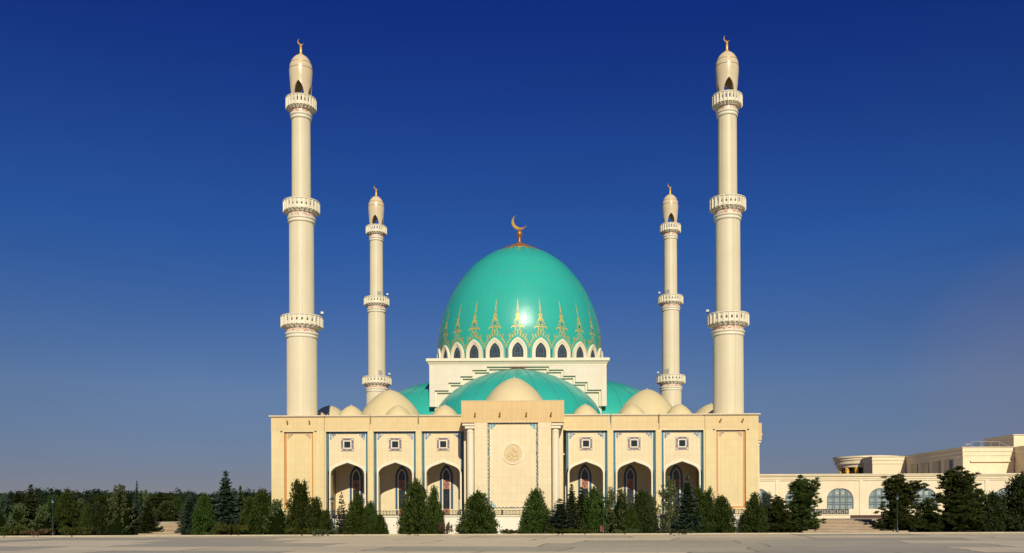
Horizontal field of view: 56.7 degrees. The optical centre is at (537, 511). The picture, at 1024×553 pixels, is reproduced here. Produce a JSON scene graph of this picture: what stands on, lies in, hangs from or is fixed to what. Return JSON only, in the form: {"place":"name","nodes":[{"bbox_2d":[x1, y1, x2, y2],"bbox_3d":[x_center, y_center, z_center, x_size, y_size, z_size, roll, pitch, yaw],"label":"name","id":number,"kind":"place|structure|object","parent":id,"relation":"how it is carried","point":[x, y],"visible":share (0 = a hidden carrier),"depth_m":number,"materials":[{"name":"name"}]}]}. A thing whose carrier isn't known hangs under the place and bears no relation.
{"place":"outdoors","nodes":[
{"label":"outdoors","id":0,"kind":"place"},
{"bbox_2d":[53,518,944,530],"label":"terrace","id":1,"kind":"structure","parent":0,"point":[163,523],"depth_m":123.29,"materials":[{"name":"beige stone"}]},
{"bbox_2d":[10,491,25,514],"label":"spruce tree","id":2,"kind":"object","parent":1,"relation":"on","point":[17,498],"visible":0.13,"depth_m":134.33,"materials":[{"name":"green plant"}]},
{"bbox_2d":[42,494,59,520],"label":"thuja tree","id":3,"kind":"object","parent":1,"relation":"on","point":[48,504],"visible":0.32,"depth_m":129.87,"materials":[{"name":"green plant"}]},
{"bbox_2d":[93,493,113,514],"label":"pine tree","id":4,"kind":"object","parent":1,"relation":"on","point":[102,499],"visible":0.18,"depth_m":149.35,"materials":[{"name":"green plant"}]},
{"bbox_2d":[125,493,141,514],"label":"spruce tree","id":5,"kind":"object","parent":1,"relation":"on","point":[129,500],"visible":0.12,"depth_m":138.29,"materials":[{"name":"green plant"}]},
{"bbox_2d":[138,491,173,517],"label":"pine tree","id":6,"kind":"object","parent":1,"relation":"on","point":[157,498],"visible":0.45,"depth_m":153.81,"materials":[{"name":"green plant"}]},
{"bbox_2d":[154,500,181,521],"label":"juniper tree","id":7,"kind":"object","parent":1,"relation":"on","point":[166,511],"visible":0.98,"depth_m":122.84,"materials":[{"name":"green plant"}]},
{"bbox_2d":[172,496,185,519],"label":"thuja tree","id":8,"kind":"object","parent":1,"relation":"on","point":[178,502],"visible":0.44,"depth_m":125.97,"materials":[{"name":"green plant"}]},
{"bbox_2d":[257,215,780,534],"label":"mosque","id":9,"kind":"structure","parent":1,"relation":"on","point":[514,400],"depth_m":117.96,"materials":[{"name":"stone"}]},
{"bbox_2d":[280,38,322,414],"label":"minaret","id":10,"kind":"object","parent":9,"relation":"on","point":[301,325],"visible":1,"depth_m":119.08,"materials":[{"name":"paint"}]},
{"bbox_2d":[350,466,362,504],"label":"lancet window","id":11,"kind":"structure","parent":9,"relation":"in","point":[356,477],"depth_m":123.46,"materials":[{"name":"blue glass"}]},
{"bbox_2d":[362,185,390,403],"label":"minaret","id":12,"kind":"object","parent":9,"relation":"on","point":[376,381],"visible":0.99,"depth_m":173.17,"materials":[{"name":"beige stone"}]},
{"bbox_2d":[395,466,408,513],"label":"lancet window","id":13,"kind":"structure","parent":9,"relation":"in","point":[401,478],"depth_m":123.42,"materials":[{"name":"blue glass"}]},
{"bbox_2d":[440,465,452,513],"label":"lancet window","id":14,"kind":"structure","parent":9,"relation":"in","point":[446,475],"depth_m":121.57,"materials":[{"name":"blue glass"}]},
{"bbox_2d":[283,509,745,515],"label":"balustrade","id":15,"kind":"object","parent":9,"relation":"on","point":[389,513],"visible":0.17,"depth_m":109.87,"materials":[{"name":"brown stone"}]},
{"bbox_2d":[578,464,591,499],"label":"lancet window","id":16,"kind":"structure","parent":9,"relation":"in","point":[584,475],"depth_m":121.45,"materials":[{"name":"blue glass"}]},
{"bbox_2d":[624,465,636,506],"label":"lancet window","id":17,"kind":"structure","parent":9,"relation":"in","point":[630,476],"depth_m":123.21,"materials":[{"name":"blue glass"}]},
{"bbox_2d":[656,185,684,406],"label":"minaret","id":18,"kind":"object","parent":9,"relation":"on","point":[669,381],"visible":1,"depth_m":172.77,"materials":[{"name":"stone"}]},
{"bbox_2d":[670,465,682,509],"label":"lancet window","id":19,"kind":"structure","parent":9,"relation":"in","point":[676,472],"depth_m":123.15,"materials":[{"name":"blue glass"}]},
{"bbox_2d":[707,35,748,412],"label":"minaret","id":20,"kind":"object","parent":9,"relation":"on","point":[727,322],"visible":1,"depth_m":118.70,"materials":[{"name":"stone"}]},
{"bbox_2d":[811,509,849,517],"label":"grille wall","id":21,"kind":"structure","parent":1,"relation":"on","point":[834,511],"depth_m":130.04,"materials":[{"name":"stone"}]},
{"bbox_2d":[850,515,918,517],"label":"granite wall","id":22,"kind":"structure","parent":1,"relation":"on","point":[864,516],"depth_m":131.83,"materials":[{"name":"grey stone"}]},
{"bbox_2d":[759,473,1020,514],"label":"hall","id":23,"kind":"structure","parent":1,"relation":"on","point":[857,494],"depth_m":149.93,"materials":[{"name":"stone"}]},
{"bbox_2d":[785,491,810,508],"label":"arched window","id":24,"kind":"structure","parent":23,"relation":"in","point":[787,494],"depth_m":150.17,"materials":[{"name":"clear glass"}]},
{"bbox_2d":[827,488,852,508],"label":"arched window","id":25,"kind":"structure","parent":23,"relation":"in","point":[842,498],"depth_m":150.12,"materials":[{"name":"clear glass"}]},
{"bbox_2d":[869,488,891,508],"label":"arched window","id":26,"kind":"structure","parent":23,"relation":"in","point":[874,500],"depth_m":150.08,"materials":[{"name":"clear glass"}]},
{"bbox_2d":[915,488,936,506],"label":"arched window","id":27,"kind":"structure","parent":23,"relation":"in","point":[923,494],"depth_m":150.01,"materials":[{"name":"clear glass"}]},
{"bbox_2d":[833,434,1023,473],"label":"assembly building","id":28,"kind":"structure","parent":1,"relation":"on","point":[991,457],"depth_m":181.93,"materials":[{"name":"stone"}]},
{"bbox_2d":[965,441,1007,446],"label":"roof frame","id":29,"kind":"object","parent":28,"relation":"on","point":[985,441],"visible":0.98,"depth_m":174.54,"materials":[{"name":"grey paint"}]},
{"bbox_2d":[0,533,1023,552],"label":"plaza","id":30,"kind":"structure","parent":0,"point":[874,543],"depth_m":76.06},
{"bbox_2d":[138,522,182,534],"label":"stairs","id":31,"kind":"structure","parent":30,"relation":"on","point":[169,528],"depth_m":109.36,"materials":[{"name":"stone"}]},
{"bbox_2d":[0,0,1023,494],"label":"sky","id":32,"kind":"structure","parent":0,"point":[146,145],"materials":[{"name":"blue"}]},
{"bbox_3d":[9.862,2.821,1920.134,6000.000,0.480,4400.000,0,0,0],"label":"ground","id":33,"kind":"structure","parent":0,"visible":0},
{"bbox_2d":[0,487,271,512],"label":"forest","id":34,"kind":"object","parent":33,"relation":"on","point":[42,496],"visible":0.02,"depth_m":230.79,"materials":[{"name":"green plant"}]},
{"bbox_2d":[0,531,982,535],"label":"planting bed","id":35,"kind":"object","parent":33,"relation":"on","point":[781,532],"depth_m":111.52,"materials":[{"name":"soil"}]},
{"bbox_2d":[0,492,13,534],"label":"juniper tree","id":36,"kind":"object","parent":35,"relation":"on","point":[5,507],"visible":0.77,"depth_m":111.17,"materials":[{"name":"green plant"}]},
{"bbox_2d":[0,524,29,535],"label":"juniper shrub","id":37,"kind":"object","parent":35,"relation":"on","point":[6,531],"visible":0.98,"depth_m":105.76,"materials":[{"name":"green plant"}]},
{"bbox_2d":[3,502,35,535],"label":"juniper tree","id":38,"kind":"object","parent":35,"relation":"on","point":[20,516],"visible":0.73,"depth_m":108.63,"materials":[{"name":"green plant"}]},
{"bbox_2d":[21,484,42,530],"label":"spruce tree","id":39,"kind":"object","parent":35,"relation":"on","point":[31,505],"visible":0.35,"depth_m":111.14,"materials":[{"name":"green plant"}]},
{"bbox_2d":[19,528,54,535],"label":"russet shrub","id":40,"kind":"object","parent":35,"relation":"on","point":[33,532],"visible":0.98,"depth_m":105.95,"materials":[{"name":"brown plant"}]},
{"bbox_2d":[29,505,56,535],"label":"juniper tree","id":41,"kind":"object","parent":35,"relation":"on","point":[43,520],"visible":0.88,"depth_m":108.10,"materials":[{"name":"green plant"}]},
{"bbox_2d":[49,497,55,535],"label":"street lamp","id":42,"kind":"object","parent":35,"relation":"on","point":[52,500],"visible":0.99,"depth_m":106.19,"materials":[{"name":"grey metal"}]},
{"bbox_2d":[53,487,80,534],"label":"thuja tree","id":43,"kind":"object","parent":35,"relation":"on","point":[67,511],"visible":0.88,"depth_m":111.83,"materials":[{"name":"green plant"}]},
{"bbox_2d":[58,526,92,534],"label":"juniper shrub","id":44,"kind":"object","parent":35,"relation":"on","point":[66,530],"visible":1,"depth_m":105.40,"materials":[{"name":"green plant"}]},
{"bbox_2d":[75,498,87,526],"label":"juniper tree","id":45,"kind":"object","parent":35,"relation":"on","point":[80,504],"visible":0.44,"depth_m":113.26,"materials":[{"name":"green plant"}]},
{"bbox_2d":[77,502,93,534],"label":"thuja tree","id":46,"kind":"object","parent":35,"relation":"on","point":[85,516],"visible":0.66,"depth_m":107.62,"materials":[{"name":"green plant"}]},
{"bbox_2d":[85,494,94,510],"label":"spruce tree","id":47,"kind":"object","parent":35,"relation":"on","point":[91,500],"visible":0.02,"depth_m":116.92,"materials":[{"name":"green plant"}]},
{"bbox_2d":[85,501,108,534],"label":"thuja tree","id":48,"kind":"object","parent":35,"relation":"on","point":[99,525],"visible":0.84,"depth_m":107.86,"materials":[{"name":"green plant"}]},
{"bbox_2d":[104,484,138,534],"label":"juniper tree","id":49,"kind":"object","parent":35,"relation":"on","point":[120,518],"visible":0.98,"depth_m":108.33,"materials":[{"name":"green plant"}]},
{"bbox_2d":[131,480,142,533],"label":"spruce tree","id":50,"kind":"object","parent":35,"relation":"on","point":[137,507],"visible":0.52,"depth_m":114.33,"materials":[{"name":"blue plant"}]},
{"bbox_2d":[132,498,163,534],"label":"spruce tree","id":51,"kind":"object","parent":35,"relation":"on","point":[149,524],"visible":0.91,"depth_m":108.54,"materials":[{"name":"green plant"}]},
{"bbox_2d":[139,490,158,525],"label":"juniper tree","id":52,"kind":"object","parent":35,"relation":"on","point":[146,496],"visible":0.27,"depth_m":116.19,"materials":[{"name":"green plant"}]},
{"bbox_2d":[174,494,195,534],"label":"spruce tree","id":53,"kind":"object","parent":35,"relation":"on","point":[185,526],"visible":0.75,"depth_m":107.89,"materials":[{"name":"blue plant"}]},
{"bbox_2d":[189,492,216,534],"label":"thuja tree","id":54,"kind":"object","parent":35,"relation":"on","point":[203,520],"visible":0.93,"depth_m":107.44,"materials":[{"name":"green plant"}]},
{"bbox_2d":[209,470,242,534],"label":"spruce tree","id":55,"kind":"object","parent":35,"relation":"on","point":[225,509],"visible":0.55,"depth_m":109.22,"materials":[{"name":"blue plant"}]},
{"bbox_2d":[213,521,248,534],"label":"juniper shrub","id":56,"kind":"object","parent":35,"relation":"on","point":[232,529],"visible":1,"depth_m":105.36,"materials":[{"name":"green plant"}]},
{"bbox_2d":[235,485,245,523],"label":"spruce tree","id":57,"kind":"object","parent":35,"relation":"on","point":[241,499],"visible":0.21,"depth_m":111.17,"materials":[{"name":"green plant"}]},
{"bbox_2d":[237,496,263,534],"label":"thuja tree","id":58,"kind":"object","parent":35,"relation":"on","point":[247,512],"visible":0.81,"depth_m":108.46,"materials":[{"name":"green plant"}]},
{"bbox_2d":[251,487,272,534],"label":"thuja tree","id":59,"kind":"object","parent":35,"relation":"on","point":[262,503],"visible":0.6,"depth_m":109.06,"materials":[{"name":"green plant"}]},
{"bbox_2d":[262,498,288,534],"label":"juniper tree","id":60,"kind":"object","parent":35,"relation":"on","point":[276,522],"visible":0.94,"depth_m":106.81,"materials":[{"name":"green plant"}]},
{"bbox_2d":[282,479,317,534],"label":"thuja tree","id":61,"kind":"object","parent":35,"relation":"on","point":[300,508],"visible":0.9,"depth_m":106.67,"materials":[{"name":"green plant"}]},
{"bbox_2d":[286,527,316,534],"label":"juniper shrub","id":62,"kind":"object","parent":35,"relation":"on","point":[295,530],"visible":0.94,"depth_m":105.24,"materials":[{"name":"green plant"}]},
{"bbox_2d":[308,496,325,534],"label":"thuja tree","id":63,"kind":"object","parent":35,"relation":"on","point":[318,513],"visible":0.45,"depth_m":107.53,"materials":[{"name":"green plant"}]},
{"bbox_2d":[307,528,337,534],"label":"juniper shrub","id":64,"kind":"object","parent":35,"relation":"on","point":[320,531],"visible":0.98,"depth_m":105.17,"materials":[{"name":"green plant"}]},
{"bbox_2d":[318,509,334,533],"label":"thuja tree","id":65,"kind":"object","parent":35,"relation":"on","point":[326,522],"visible":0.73,"depth_m":106.63,"materials":[{"name":"green plant"}]},
{"bbox_2d":[334,492,346,533],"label":"spruce tree","id":66,"kind":"object","parent":35,"relation":"on","point":[342,516],"visible":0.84,"depth_m":107.54,"materials":[{"name":"green plant"}]},
{"bbox_2d":[343,491,370,533],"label":"thuja tree","id":67,"kind":"object","parent":35,"relation":"on","point":[356,520],"visible":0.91,"depth_m":106.66,"materials":[{"name":"green plant"}]},
{"bbox_2d":[364,500,377,533],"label":"thuja tree","id":68,"kind":"object","parent":35,"relation":"on","point":[372,514],"visible":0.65,"depth_m":107.29,"materials":[{"name":"green plant"}]},
{"bbox_2d":[372,513,389,533],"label":"thuja tree","id":69,"kind":"object","parent":35,"relation":"on","point":[380,526],"visible":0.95,"depth_m":107.00,"materials":[{"name":"green plant"}]},
{"bbox_2d":[393,475,433,533],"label":"thuja tree","id":70,"kind":"object","parent":35,"relation":"on","point":[413,518],"visible":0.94,"depth_m":106.44,"materials":[{"name":"green plant"}]},
{"bbox_2d":[401,531,428,534],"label":"juniper shrub","id":71,"kind":"object","parent":35,"relation":"on","point":[418,532],"visible":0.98,"depth_m":105.16,"materials":[{"name":"green plant"}]},
{"bbox_2d":[426,485,445,533],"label":"thuja tree","id":72,"kind":"object","parent":35,"relation":"on","point":[434,506],"visible":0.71,"depth_m":107.50,"materials":[{"name":"green plant"}]},
{"bbox_2d":[436,520,453,533],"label":"russet shrub","id":73,"kind":"object","parent":35,"relation":"on","point":[442,528],"visible":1,"depth_m":106.56,"materials":[{"name":"red plant"}]},
{"bbox_2d":[455,524,470,533],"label":"juniper shrub","id":74,"kind":"object","parent":35,"relation":"on","point":[460,528],"visible":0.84,"depth_m":106.51,"materials":[{"name":"green plant"}]},
{"bbox_2d":[454,487,502,533],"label":"thuja tree","id":75,"kind":"object","parent":35,"relation":"on","point":[478,509],"visible":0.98,"depth_m":106.26,"materials":[{"name":"green plant"}]},
{"bbox_2d":[499,529,522,533],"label":"juniper shrub","id":76,"kind":"object","parent":35,"relation":"on","point":[512,531],"visible":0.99,"depth_m":105.82,"materials":[{"name":"green plant"}]},
{"bbox_2d":[517,487,551,533],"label":"thuja tree","id":77,"kind":"object","parent":35,"relation":"on","point":[535,516],"visible":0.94,"depth_m":106.37,"materials":[{"name":"green plant"}]},
{"bbox_2d":[541,498,578,533],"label":"spruce tree","id":78,"kind":"object","parent":35,"relation":"on","point":[559,520],"visible":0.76,"depth_m":106.58,"materials":[{"name":"plant"}]},
{"bbox_2d":[544,527,577,533],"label":"juniper shrub","id":79,"kind":"object","parent":35,"relation":"on","point":[562,531],"visible":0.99,"depth_m":104.96,"materials":[{"name":"green plant"}]},
{"bbox_2d":[565,484,586,533],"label":"spruce tree","id":80,"kind":"object","parent":35,"relation":"on","point":[571,504],"visible":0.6,"depth_m":107.44,"materials":[{"name":"green plant"}]},
{"bbox_2d":[576,487,587,533],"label":"spruce tree","id":81,"kind":"object","parent":35,"relation":"on","point":[581,498],"visible":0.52,"depth_m":107.89,"materials":[{"name":"green plant"}]},
{"bbox_2d":[574,529,595,533],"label":"juniper shrub","id":82,"kind":"object","parent":35,"relation":"on","point":[581,531],"visible":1,"depth_m":105.03,"materials":[{"name":"green plant"}]},
{"bbox_2d":[579,485,610,532],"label":"thuja tree","id":83,"kind":"object","parent":35,"relation":"on","point":[593,502],"visible":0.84,"depth_m":106.90,"materials":[{"name":"green plant"}]},
{"bbox_2d":[604,486,615,532],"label":"juniper tree","id":84,"kind":"object","parent":35,"relation":"on","point":[610,500],"visible":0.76,"depth_m":107.59,"materials":[{"name":"green plant"}]},
{"bbox_2d":[606,489,634,532],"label":"juniper tree","id":85,"kind":"object","parent":35,"relation":"on","point":[618,516],"visible":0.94,"depth_m":106.54,"materials":[{"name":"green plant"}]},
{"bbox_2d":[611,528,638,532],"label":"juniper shrub","id":86,"kind":"object","parent":35,"relation":"on","point":[625,531],"visible":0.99,"depth_m":105.25,"materials":[{"name":"green plant"}]},
{"bbox_2d":[622,507,643,532],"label":"thuja tree","id":87,"kind":"object","parent":35,"relation":"on","point":[630,520],"visible":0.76,"depth_m":106.17,"materials":[{"name":"green plant"}]},
{"bbox_2d":[631,488,657,532],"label":"thuja tree","id":88,"kind":"object","parent":35,"relation":"on","point":[641,504],"visible":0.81,"depth_m":106.76,"materials":[{"name":"green plant"}]},
{"bbox_2d":[645,494,662,532],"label":"juniper tree","id":89,"kind":"object","parent":35,"relation":"on","point":[652,499],"visible":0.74,"depth_m":107.48,"materials":[{"name":"green plant"}]},
{"bbox_2d":[656,476,681,532],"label":"juniper tree","id":90,"kind":"object","parent":35,"relation":"on","point":[668,495],"visible":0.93,"depth_m":106.88,"materials":[{"name":"green plant"}]},
{"bbox_2d":[658,528,694,533],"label":"juniper shrub","id":91,"kind":"object","parent":35,"relation":"on","point":[676,531],"visible":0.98,"depth_m":105.11,"materials":[{"name":"green plant"}]},
{"bbox_2d":[667,474,708,532],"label":"spruce tree","id":92,"kind":"object","parent":35,"relation":"on","point":[688,517],"visible":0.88,"depth_m":106.73,"materials":[{"name":"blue plant"}]},
{"bbox_2d":[692,484,705,532],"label":"thuja tree","id":93,"kind":"object","parent":35,"relation":"on","point":[697,490],"visible":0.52,"depth_m":107.48,"materials":[{"name":"green plant"}]},
{"bbox_2d":[699,486,716,532],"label":"thuja tree","id":94,"kind":"object","parent":35,"relation":"on","point":[709,508],"visible":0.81,"depth_m":106.84,"materials":[{"name":"green plant"}]},
{"bbox_2d":[709,494,739,532],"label":"thuja tree","id":95,"kind":"object","parent":35,"relation":"on","point":[723,517],"visible":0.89,"depth_m":106.30,"materials":[{"name":"green plant"}]},
{"bbox_2d":[739,492,770,532],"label":"thuja tree","id":96,"kind":"object","parent":35,"relation":"on","point":[753,519],"visible":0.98,"depth_m":107.29,"materials":[{"name":"green plant"}]},
{"bbox_2d":[761,492,773,532],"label":"juniper tree","id":97,"kind":"object","parent":35,"relation":"on","point":[765,502],"visible":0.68,"depth_m":108.07,"materials":[{"name":"green plant"}]},
{"bbox_2d":[764,495,798,532],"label":"pine tree","id":98,"kind":"object","parent":35,"relation":"on","point":[780,515],"visible":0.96,"depth_m":107.14,"materials":[{"name":"green plant"}]},
{"bbox_2d":[784,474,826,531],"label":"pine tree","id":99,"kind":"object","parent":35,"relation":"on","point":[803,518],"visible":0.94,"depth_m":108.03,"materials":[{"name":"green plant"}]},
{"bbox_2d":[794,519,907,532],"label":"stairs","id":100,"kind":"structure","parent":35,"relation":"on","point":[844,525],"depth_m":109.96,"materials":[{"name":"stone"}]},
{"bbox_2d":[895,493,899,531],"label":"street lamp","id":101,"kind":"object","parent":35,"relation":"on","point":[897,497],"visible":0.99,"depth_m":105.52,"materials":[{"name":"grey metal"}]},
{"bbox_2d":[872,473,929,531],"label":"pine tree","id":102,"kind":"object","parent":35,"relation":"on","point":[906,492],"visible":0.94,"depth_m":107.57,"materials":[{"name":"green plant"}]},
{"bbox_2d":[912,499,948,531],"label":"pine tree","id":103,"kind":"object","parent":35,"relation":"on","point":[929,523],"visible":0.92,"depth_m":108.06,"materials":[{"name":"green plant"}]},
{"bbox_2d":[925,465,989,531],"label":"pine tree","id":104,"kind":"object","parent":35,"relation":"on","point":[959,501],"visible":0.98,"depth_m":107.83,"materials":[{"name":"green plant"}]},
{"bbox_2d":[970,487,986,531],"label":"pine tree","id":105,"kind":"object","parent":35,"relation":"on","point":[984,494],"visible":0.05,"depth_m":110.33,"materials":[{"name":"green plant"}]},
{"bbox_2d":[976,490,1010,531],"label":"thuja tree","id":106,"kind":"object","parent":35,"relation":"on","point":[994,511],"visible":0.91,"depth_m":106.79,"materials":[{"name":"green plant"}]},
{"bbox_2d":[999,471,1023,531],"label":"thuja tree","id":107,"kind":"object","parent":35,"relation":"on","point":[1013,500],"visible":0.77,"depth_m":106.66,"materials":[{"name":"green plant"}]},
{"bbox_2d":[0,532,1023,536],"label":"kerb","id":108,"kind":"structure","parent":33,"relation":"on","point":[510,534],"depth_m":104.89,"materials":[{"name":"concrete"}]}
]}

